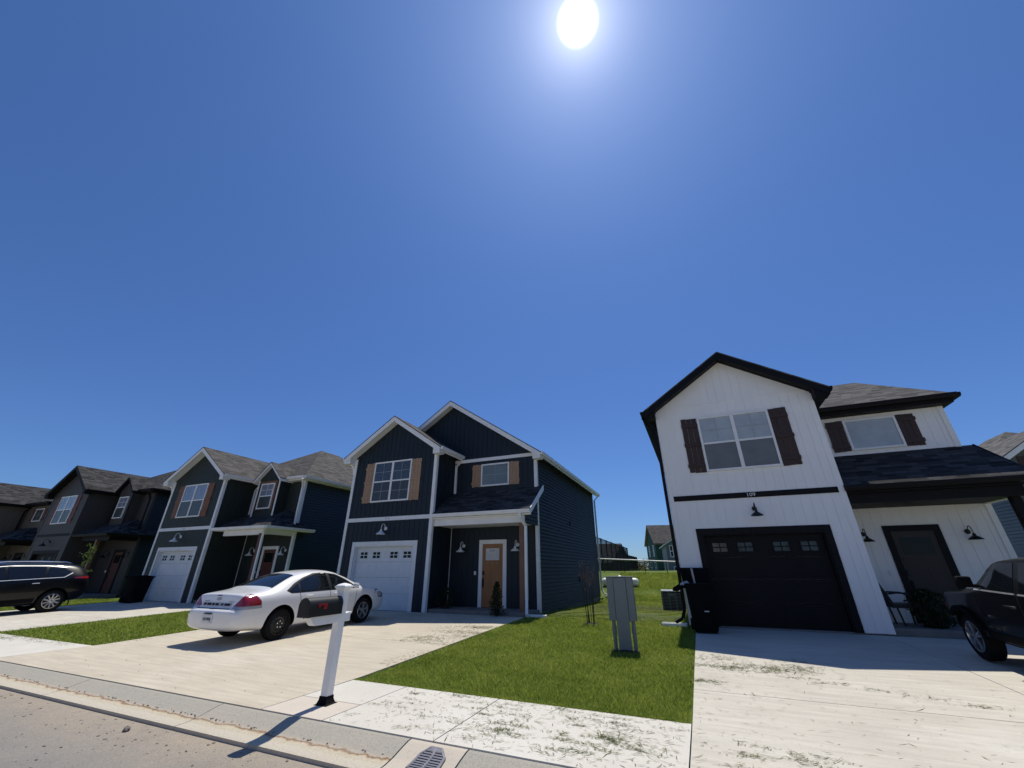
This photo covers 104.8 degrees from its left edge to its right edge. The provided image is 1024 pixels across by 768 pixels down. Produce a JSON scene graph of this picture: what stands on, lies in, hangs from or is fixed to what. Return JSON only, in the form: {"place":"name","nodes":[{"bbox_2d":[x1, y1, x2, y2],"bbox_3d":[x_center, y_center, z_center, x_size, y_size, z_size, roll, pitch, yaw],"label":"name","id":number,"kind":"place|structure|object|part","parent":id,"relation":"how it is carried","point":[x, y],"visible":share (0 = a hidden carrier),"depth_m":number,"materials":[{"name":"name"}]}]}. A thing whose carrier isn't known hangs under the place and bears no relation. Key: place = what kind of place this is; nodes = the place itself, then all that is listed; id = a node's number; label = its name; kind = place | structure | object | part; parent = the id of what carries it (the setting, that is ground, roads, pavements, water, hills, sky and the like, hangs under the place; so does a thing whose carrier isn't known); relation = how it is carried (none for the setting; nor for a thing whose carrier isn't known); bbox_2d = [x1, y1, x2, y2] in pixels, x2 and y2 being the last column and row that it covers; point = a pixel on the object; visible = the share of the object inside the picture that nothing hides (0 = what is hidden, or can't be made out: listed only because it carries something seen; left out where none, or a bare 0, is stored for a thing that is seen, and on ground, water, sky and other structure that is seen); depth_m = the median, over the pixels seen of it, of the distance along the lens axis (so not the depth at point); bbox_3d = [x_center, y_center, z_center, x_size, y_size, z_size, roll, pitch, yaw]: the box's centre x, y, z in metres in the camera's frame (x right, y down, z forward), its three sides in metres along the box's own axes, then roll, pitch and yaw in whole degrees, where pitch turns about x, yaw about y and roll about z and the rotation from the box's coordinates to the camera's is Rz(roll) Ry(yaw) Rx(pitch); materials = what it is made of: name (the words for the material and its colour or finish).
{"place":"outdoors","nodes":[
{"label":"outdoors","id":0,"kind":"place"},
{"bbox_2d":[0,634,91,656],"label":"sidewalk","id":1,"kind":"structure","parent":0,"point":[15,645],"depth_m":8.52,"materials":[{"name":"concrete"}]},
{"bbox_2d":[0,601,194,630],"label":"driveway","id":2,"kind":"structure","parent":0,"point":[27,619],"depth_m":13.89,"materials":[{"name":"concrete"}]},
{"bbox_2d":[0,561,88,611],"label":"black suv","id":3,"kind":"object","parent":2,"relation":"on","point":[43,586],"visible":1,"depth_m":14.32,"materials":[{"name":"paint"}]},
{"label":"side window","id":4,"kind":"part","parent":3,"relation":"part of","materials":[{"name":"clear glass"}]},
{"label":"side window","id":5,"kind":"part","parent":3,"relation":"part of","materials":[{"name":"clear glass"}]},
{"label":"side window","id":6,"kind":"part","parent":3,"relation":"part of","materials":[{"name":"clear glass"}]},
{"bbox_2d":[118,575,155,602],"bbox_3d":[-16.639,9.071,17.462,0.660,1.075,0.927,-7,-26,14],"label":"wheeled bin","id":7,"kind":"object","parent":2,"relation":"on","point":[136,588],"visible":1,"depth_m":17.29,"materials":[{"name":"black plastic"}]},
{"bbox_2d":[0,688,325,767],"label":"road","id":8,"kind":"structure","parent":0,"point":[53,715],"depth_m":4.03,"materials":[{"name":"grey asphalt"}]},
{"bbox_2d":[122,725,130,731],"bbox_3d":[-4.278,3.826,4.380,0.084,0.056,0.077,-10,-27,21],"label":"loose stone","id":9,"kind":"object","parent":8,"relation":"on","point":[127,728],"visible":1,"depth_m":4.36,"materials":[{"name":"grey stone"}]},
{"bbox_2d":[0,651,383,767],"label":"gravel","id":10,"kind":"structure","parent":0,"point":[147,729],"depth_m":4.24,"materials":[{"name":"grey gravel"}]},
{"bbox_2d":[0,610,523,709],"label":"driveway","id":11,"kind":"structure","parent":0,"point":[256,670],"depth_m":7.34,"materials":[{"name":"concrete"}]},
{"bbox_2d":[187,570,382,640],"bbox_3d":[-5.565,5.713,10.496,2.060,1.401,4.826,-10,-25,21],"label":"white sedan","id":12,"kind":"object","parent":11,"relation":"on","point":[267,605],"visible":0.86,"depth_m":9.08,"materials":[{"name":"paint"}]},
{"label":"rear window","id":13,"kind":"part","parent":12,"relation":"part of","materials":[{"name":"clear glass"}]},
{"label":"side window","id":14,"kind":"part","parent":12,"relation":"part of","materials":[{"name":"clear glass"}]},
{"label":"side window","id":15,"kind":"part","parent":12,"relation":"part of","materials":[{"name":"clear glass"}]},
{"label":"side window","id":16,"kind":"part","parent":12,"relation":"part of","materials":[{"name":"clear glass"}]},
{"bbox_2d":[261,696,359,721],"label":"sidewalk","id":17,"kind":"structure","parent":0,"point":[304,707],"depth_m":4.66,"materials":[{"name":"concrete"}]},
{"bbox_2d":[296,583,353,706],"bbox_3d":[-2.366,3.230,4.904,0.201,1.332,0.802,-9,-27,18],"label":"mailbox post","id":18,"kind":"object","parent":17,"relation":"on","point":[315,611],"visible":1,"depth_m":4.96,"materials":[{"name":"white plastic"}]},
{"bbox_2d":[304,680,404,704],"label":"sidewalk","id":19,"kind":"structure","parent":0,"point":[357,692],"depth_m":5.31,"materials":[{"name":"concrete"}]},
{"bbox_2d":[23,569,695,723],"bbox_3d":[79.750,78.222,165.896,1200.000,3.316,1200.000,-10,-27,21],"label":"ground","id":20,"kind":"structure","parent":0,"point":[609,573],"depth_m":6.43,"materials":[{"name":"green plant"}]},
{"bbox_2d":[0,483,52,562],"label":"taupe house","id":21,"kind":"structure","parent":20,"relation":"on","point":[23,510],"depth_m":27.62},
{"bbox_2d":[31,508,45,521],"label":"window","id":22,"kind":"structure","parent":21,"relation":"in","point":[38,514],"depth_m":27.61,"materials":[{"name":"grey glass"}]},
{"bbox_2d":[67,543,97,603],"bbox_3d":[-18.927,8.322,17.267,0.638,2.548,0.511,-2,-25,4],"label":"young tree","id":23,"kind":"object","parent":20,"relation":"on","point":[89,557],"visible":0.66,"depth_m":17.51,"materials":[{"name":"green plant"}]},
{"bbox_2d":[24,465,174,598],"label":"charcoal house","id":24,"kind":"structure","parent":20,"relation":"on","point":[116,517],"depth_m":22.67,"materials":[{"name":"black wood"}]},
{"bbox_2d":[34,554,55,560],"bbox_3d":[-26.342,10.604,21.959,2.648,2.054,0.064,-10,-27,21],"label":"garage door","id":25,"kind":"structure","parent":24,"relation":"in","point":[40,557],"depth_m":22.37,"materials":[{"name":"grey metal"}]},
{"bbox_2d":[50,495,78,524],"bbox_3d":[-26.426,7.423,23.256,1.830,1.570,0.055,-10,-27,21],"label":"window","id":26,"kind":"structure","parent":24,"relation":"in","point":[62,513],"depth_m":23.25,"materials":[{"name":"glass"}]},
{"bbox_2d":[100,552,122,592],"bbox_3d":[-22.051,10.363,21.670,0.800,2.040,0.102,-10,-27,21],"label":"front door","id":27,"kind":"structure","parent":24,"relation":"in","point":[111,572],"depth_m":21.68,"materials":[{"name":"red wood"}]},
{"bbox_2d":[111,496,129,518],"bbox_3d":[-22.768,7.185,22.936,0.940,1.210,0.055,-10,-27,21],"label":"window","id":28,"kind":"structure","parent":24,"relation":"in","point":[122,503],"depth_m":22.91,"materials":[{"name":"white glass"}]},
{"bbox_2d":[0,597,199,645],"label":"grass","id":29,"kind":"structure","parent":20,"relation":"on","point":[105,631],"depth_m":10.52,"materials":[{"name":"green plant"}]},
{"bbox_2d":[142,447,354,602],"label":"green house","id":30,"kind":"structure","parent":20,"relation":"on","point":[229,520],"depth_m":19.02,"materials":[{"name":"wood"}]},
{"bbox_2d":[147,551,193,601],"bbox_3d":[-15.636,8.826,18.133,2.648,2.054,0.064,-10,-27,21],"label":"garage door","id":31,"kind":"structure","parent":30,"relation":"in","point":[168,576],"depth_m":18.14,"materials":[{"name":"white metal"}]},
{"bbox_2d":[175,483,209,517],"bbox_3d":[-15.720,5.736,19.387,1.830,1.570,0.055,-10,-27,21],"label":"window","id":32,"kind":"structure","parent":30,"relation":"in","point":[192,500],"depth_m":19.38,"materials":[{"name":"glass"}]},
{"bbox_2d":[255,483,275,508],"bbox_3d":[-12.026,5.469,19.244,0.940,1.210,0.055,-10,-27,21],"label":"window","id":33,"kind":"structure","parent":30,"relation":"in","point":[266,492],"depth_m":19.24,"materials":[{"name":"white glass"}]},
{"bbox_2d":[257,549,275,577],"bbox_3d":[-11.357,8.680,18.046,0.800,2.040,0.102,-10,-27,21],"label":"front door","id":34,"kind":"structure","parent":30,"relation":"in","point":[268,557],"depth_m":18.27,"materials":[{"name":"red wood"}]},
{"bbox_2d":[0,662,564,767],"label":"kerb","id":35,"kind":"structure","parent":20,"relation":"on","point":[286,740],"depth_m":4.39,"materials":[{"name":"concrete"}]},
{"bbox_2d":[382,739,467,767],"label":"kerb inlet","id":36,"kind":"object","parent":20,"relation":"on","point":[408,752],"visible":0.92,"depth_m":3.61,"materials":[{"name":"concrete"}]},
{"bbox_2d":[405,746,445,767],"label":"drain grate","id":37,"kind":"object","parent":36,"relation":"in","point":[432,757],"visible":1,"depth_m":3.52,"materials":[{"name":"metal"}]},
{"bbox_2d":[437,587,455,608],"bbox_3d":[-2.233,7.398,13.512,0.690,0.782,0.635,12,-28,-25],"label":"porch shrub","id":38,"kind":"object","parent":20,"relation":"on","point":[445,596],"visible":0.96,"depth_m":13.49,"materials":[{"name":"green plant"}]},
{"bbox_2d":[337,400,606,616],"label":"navy house","id":39,"kind":"structure","parent":20,"relation":"on","point":[468,508],"depth_m":15.02,"materials":[{"name":"blue wood"}]},
{"bbox_2d":[353,546,412,610],"bbox_3d":[-4.702,7.040,14.339,2.648,2.054,0.064,-10,-27,21],"label":"garage door","id":40,"kind":"structure","parent":39,"relation":"in","point":[372,563],"depth_m":14.33,"materials":[{"name":"white metal"}]},
{"bbox_2d":[370,459,412,502],"bbox_3d":[-4.786,3.842,15.645,1.830,1.590,0.055,-10,-27,21],"label":"window","id":41,"kind":"structure","parent":39,"relation":"in","point":[391,479],"depth_m":15.63,"materials":[{"name":"white glass"}]},
{"bbox_2d":[481,544,502,607],"bbox_3d":[-0.718,6.776,14.000,0.820,2.040,0.102,-10,-27,21],"label":"front door","id":42,"kind":"structure","parent":39,"relation":"in","point":[492,559],"depth_m":14.07,"materials":[{"name":"brown wood"}]},
{"bbox_2d":[481,462,508,486],"bbox_3d":[-0.666,3.556,15.518,1.210,0.880,0.055,-10,-27,21],"label":"window","id":43,"kind":"structure","parent":39,"relation":"in","point":[493,474],"depth_m":15.51,"materials":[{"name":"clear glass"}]},
{"bbox_2d":[488,581,505,616],"bbox_3d":[-0.476,6.633,12.135,0.560,1.031,0.529,-10,-27,21],"label":"porch shrub","id":44,"kind":"object","parent":20,"relation":"on","point":[496,587],"visible":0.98,"depth_m":12.11,"materials":[{"name":"green plant"}]},
{"bbox_2d":[526,614,546,617],"bbox_3d":[0.728,6.939,11.751,0.600,0.090,0.280,-5,-26,11],"label":"splash block","id":45,"kind":"object","parent":20,"relation":"on","point":[536,615],"depth_m":11.64,"materials":[{"name":"grey concrete"}]},
{"bbox_2d":[578,559,595,623],"bbox_3d":[2.064,5.705,10.856,0.740,1.642,0.643,-19,-31,35],"label":"bare shrub","id":46,"kind":"object","parent":20,"relation":"on","point":[583,577],"visible":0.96,"depth_m":10.81,"materials":[{"name":"brown plant"}]},
{"bbox_2d":[532,608,682,621],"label":"grass clippings","id":47,"kind":"object","parent":20,"relation":"on","point":[649,615],"depth_m":12.12,"materials":[{"name":"plant"}]},
{"bbox_2d":[596,543,627,570],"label":"brown house","id":48,"kind":"structure","parent":20,"relation":"on","point":[620,544],"depth_m":42.53,"materials":[{"name":"brown"}]},
{"bbox_2d":[596,537,638,570],"bbox_3d":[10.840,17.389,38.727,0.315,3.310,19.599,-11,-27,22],"label":"tree","id":49,"kind":"object","parent":20,"relation":"on","point":[631,565],"visible":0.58,"depth_m":36.35,"materials":[{"name":"plant"}]},
{"bbox_2d":[602,575,638,586],"bbox_3d":[6.287,11.664,22.824,2.100,1.055,0.440,-10,-27,21],"label":"propane tank","id":50,"kind":"object","parent":20,"relation":"on","point":[635,582],"visible":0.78,"depth_m":22.52,"materials":[{"name":"white metal"}]},
{"bbox_2d":[605,576,637,650],"bbox_3d":[2.175,4.507,7.737,0.540,1.316,0.225,-10,-27,19],"label":"utility pedestal","id":51,"kind":"object","parent":20,"relation":"on","point":[621,602],"visible":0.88,"depth_m":7.69,"materials":[{"name":"grey paint"}]},
{"bbox_2d":[607,649,641,654],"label":"soil","id":52,"kind":"structure","parent":20,"relation":"on","point":[632,652],"depth_m":7.37,"materials":[{"name":"brown soil"}]},
{"bbox_2d":[588,604,686,615],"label":"grass clippings","id":53,"kind":"object","parent":20,"relation":"on","point":[595,606],"depth_m":14.75,"materials":[{"name":"plant"}]},
{"bbox_2d":[600,558,674,571],"bbox_3d":[9.214,12.015,26.080,18.002,1.265,0.083,-10,-27,21],"label":"rail fence","id":54,"kind":"object","parent":20,"relation":"on","point":[636,560],"visible":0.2,"depth_m":26.52,"materials":[{"name":"wood"}]},
{"bbox_2d":[638,561,649,570],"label":"scrub bush","id":55,"kind":"object","parent":20,"relation":"on","point":[640,565],"visible":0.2,"depth_m":85.19,"materials":[{"name":"green plant"}]},
{"bbox_2d":[639,559,648,570],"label":"scrub bush","id":56,"kind":"object","parent":20,"relation":"on","point":[646,562],"visible":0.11,"depth_m":93.74,"materials":[{"name":"green plant"}]},
{"bbox_2d":[644,525,673,570],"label":"unfinished house","id":57,"kind":"structure","parent":20,"relation":"on","point":[657,537],"depth_m":75.94,"materials":[{"name":"green"}]},
{"bbox_2d":[659,539,679,570],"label":"grey house","id":58,"kind":"structure","parent":20,"relation":"on","point":[667,551],"depth_m":57.30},
{"bbox_2d":[669,545,673,556],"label":"window","id":59,"kind":"structure","parent":58,"relation":"in","point":[670,546],"depth_m":57.10,"materials":[{"name":"white glass"}]},
{"bbox_2d":[661,589,682,610],"bbox_3d":[6.025,8.165,14.714,0.900,0.835,0.900,-9,-27,18],"label":"air conditioner","id":60,"kind":"object","parent":20,"relation":"on","point":[671,600],"visible":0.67,"depth_m":14.46,"materials":[{"name":"metal"}]},
{"bbox_2d":[662,622,687,626],"bbox_3d":[4.136,6.123,10.015,0.600,0.090,0.280,-10,-27,21],"label":"splash block","id":61,"kind":"object","parent":20,"relation":"on","point":[674,624],"depth_m":9.94,"materials":[{"name":"grey concrete"}]},
{"bbox_2d":[640,352,1023,639],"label":"white house","id":62,"kind":"structure","parent":20,"relation":"on","point":[798,504],"depth_m":10.16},
{"bbox_2d":[696,409,782,471],"bbox_3d":[6.324,1.585,11.073,1.830,1.600,0.055,-10,-27,21],"label":"window","id":63,"kind":"structure","parent":62,"relation":"in","point":[740,440],"depth_m":11.05,"materials":[{"name":"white glass"}]},
{"bbox_2d":[704,533,851,630],"bbox_3d":[6.408,4.834,9.744,2.648,2.054,0.064,-10,-27,21],"label":"garage door","id":64,"kind":"structure","parent":62,"relation":"in","point":[738,564],"depth_m":9.68,"materials":[{"name":"black metal"}]},
{"bbox_2d":[841,415,906,450],"bbox_3d":[10.208,1.387,11.144,1.210,0.900,0.055,-10,-27,21],"label":"window","id":65,"kind":"structure","parent":62,"relation":"in","point":[879,432],"depth_m":11.13,"materials":[{"name":"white glass"}]},
{"bbox_2d":[878,583,925,626],"bbox_3d":[9.009,5.082,9.247,0.691,1.002,0.540,-10,-27,21],"label":"porch chair","id":66,"kind":"object","parent":62,"relation":"on","point":[889,602],"visible":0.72,"depth_m":9.11,"materials":[{"name":"black metal"}]},
{"bbox_2d":[890,530,957,623],"bbox_3d":[10.175,4.657,9.592,0.860,2.040,0.102,-10,-27,21],"label":"front door","id":67,"kind":"structure","parent":62,"relation":"in","point":[924,562],"depth_m":9.74,"materials":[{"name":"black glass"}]},
{"bbox_2d":[903,588,956,628],"bbox_3d":[9.287,5.066,8.798,0.830,0.948,0.882,-10,-27,21],"label":"porch plant","id":68,"kind":"object","parent":62,"relation":"on","point":[931,617],"visible":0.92,"depth_m":8.72,"materials":[{"name":"green plant"}]},
{"bbox_2d":[978,431,1023,557],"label":"sage house","id":69,"kind":"structure","parent":20,"relation":"on","point":[1009,445],"depth_m":15.64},
{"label":"soil","id":70,"kind":"structure","parent":20,"relation":"on","visible":0},
{"bbox_2d":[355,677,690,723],"bbox_3d":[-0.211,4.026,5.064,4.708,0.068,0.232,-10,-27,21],"label":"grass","id":71,"kind":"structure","parent":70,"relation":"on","point":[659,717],"depth_m":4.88,"materials":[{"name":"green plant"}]},
{"bbox_2d":[322,687,691,767],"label":"sidewalk","id":72,"kind":"structure","parent":0,"point":[390,720],"depth_m":4.07,"materials":[{"name":"concrete"}]},
{"bbox_2d":[0,0,1023,568],"label":"sky","id":73,"kind":"structure","parent":0,"point":[277,231],"materials":[{"name":"blue"}]},
{"bbox_2d":[690,628,1023,767],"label":"driveway","id":74,"kind":"structure","parent":0,"point":[940,672],"depth_m":4.72,"materials":[{"name":"concrete"}]},
{"bbox_2d":[0,613,1014,709],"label":"grass clippings","id":75,"kind":"object","parent":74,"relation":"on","point":[482,627],"depth_m":6.34,"materials":[{"name":"green plant"}]},
{"bbox_2d":[339,662,1022,767],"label":"grass clippings","id":76,"kind":"object","parent":74,"relation":"on","point":[602,736],"depth_m":3.90,"materials":[{"name":"plant"}]},
{"bbox_2d":[680,568,718,632],"bbox_3d":[4.531,5.162,9.489,0.679,1.340,0.913,-9,-27,18],"label":"wheeled bin","id":77,"kind":"object","parent":74,"relation":"on","point":[700,598],"visible":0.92,"depth_m":9.15,"materials":[{"name":"black plastic"}]},
{"bbox_2d":[673,581,688,590],"bbox_3d":[4.107,4.863,9.485,0.484,0.233,0.146,-10,-27,21],"label":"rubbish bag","id":78,"kind":"object","parent":77,"relation":"hanging from","point":[680,586],"visible":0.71,"depth_m":9.47,"materials":[{"name":"black plastic"}]},
{"bbox_2d":[690,568,695,582],"bbox_3d":[4.403,4.683,9.575,0.040,0.364,0.083,0,-25,1],"label":"wooden stick","id":79,"kind":"object","parent":77,"relation":"in","point":[692,575],"visible":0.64,"depth_m":9.58,"materials":[{"name":"wood"}]},
{"bbox_2d":[944,557,1023,661],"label":"dark suv","id":80,"kind":"object","parent":74,"relation":"on","point":[986,611],"visible":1,"depth_m":6.07,"materials":[{"name":"paint"}]},
{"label":"side window","id":81,"kind":"part","parent":80,"relation":"part of","materials":[{"name":"black glass"}]},
{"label":"side window","id":82,"kind":"part","parent":80,"relation":"part of","materials":[{"name":"black glass"}]}
]}

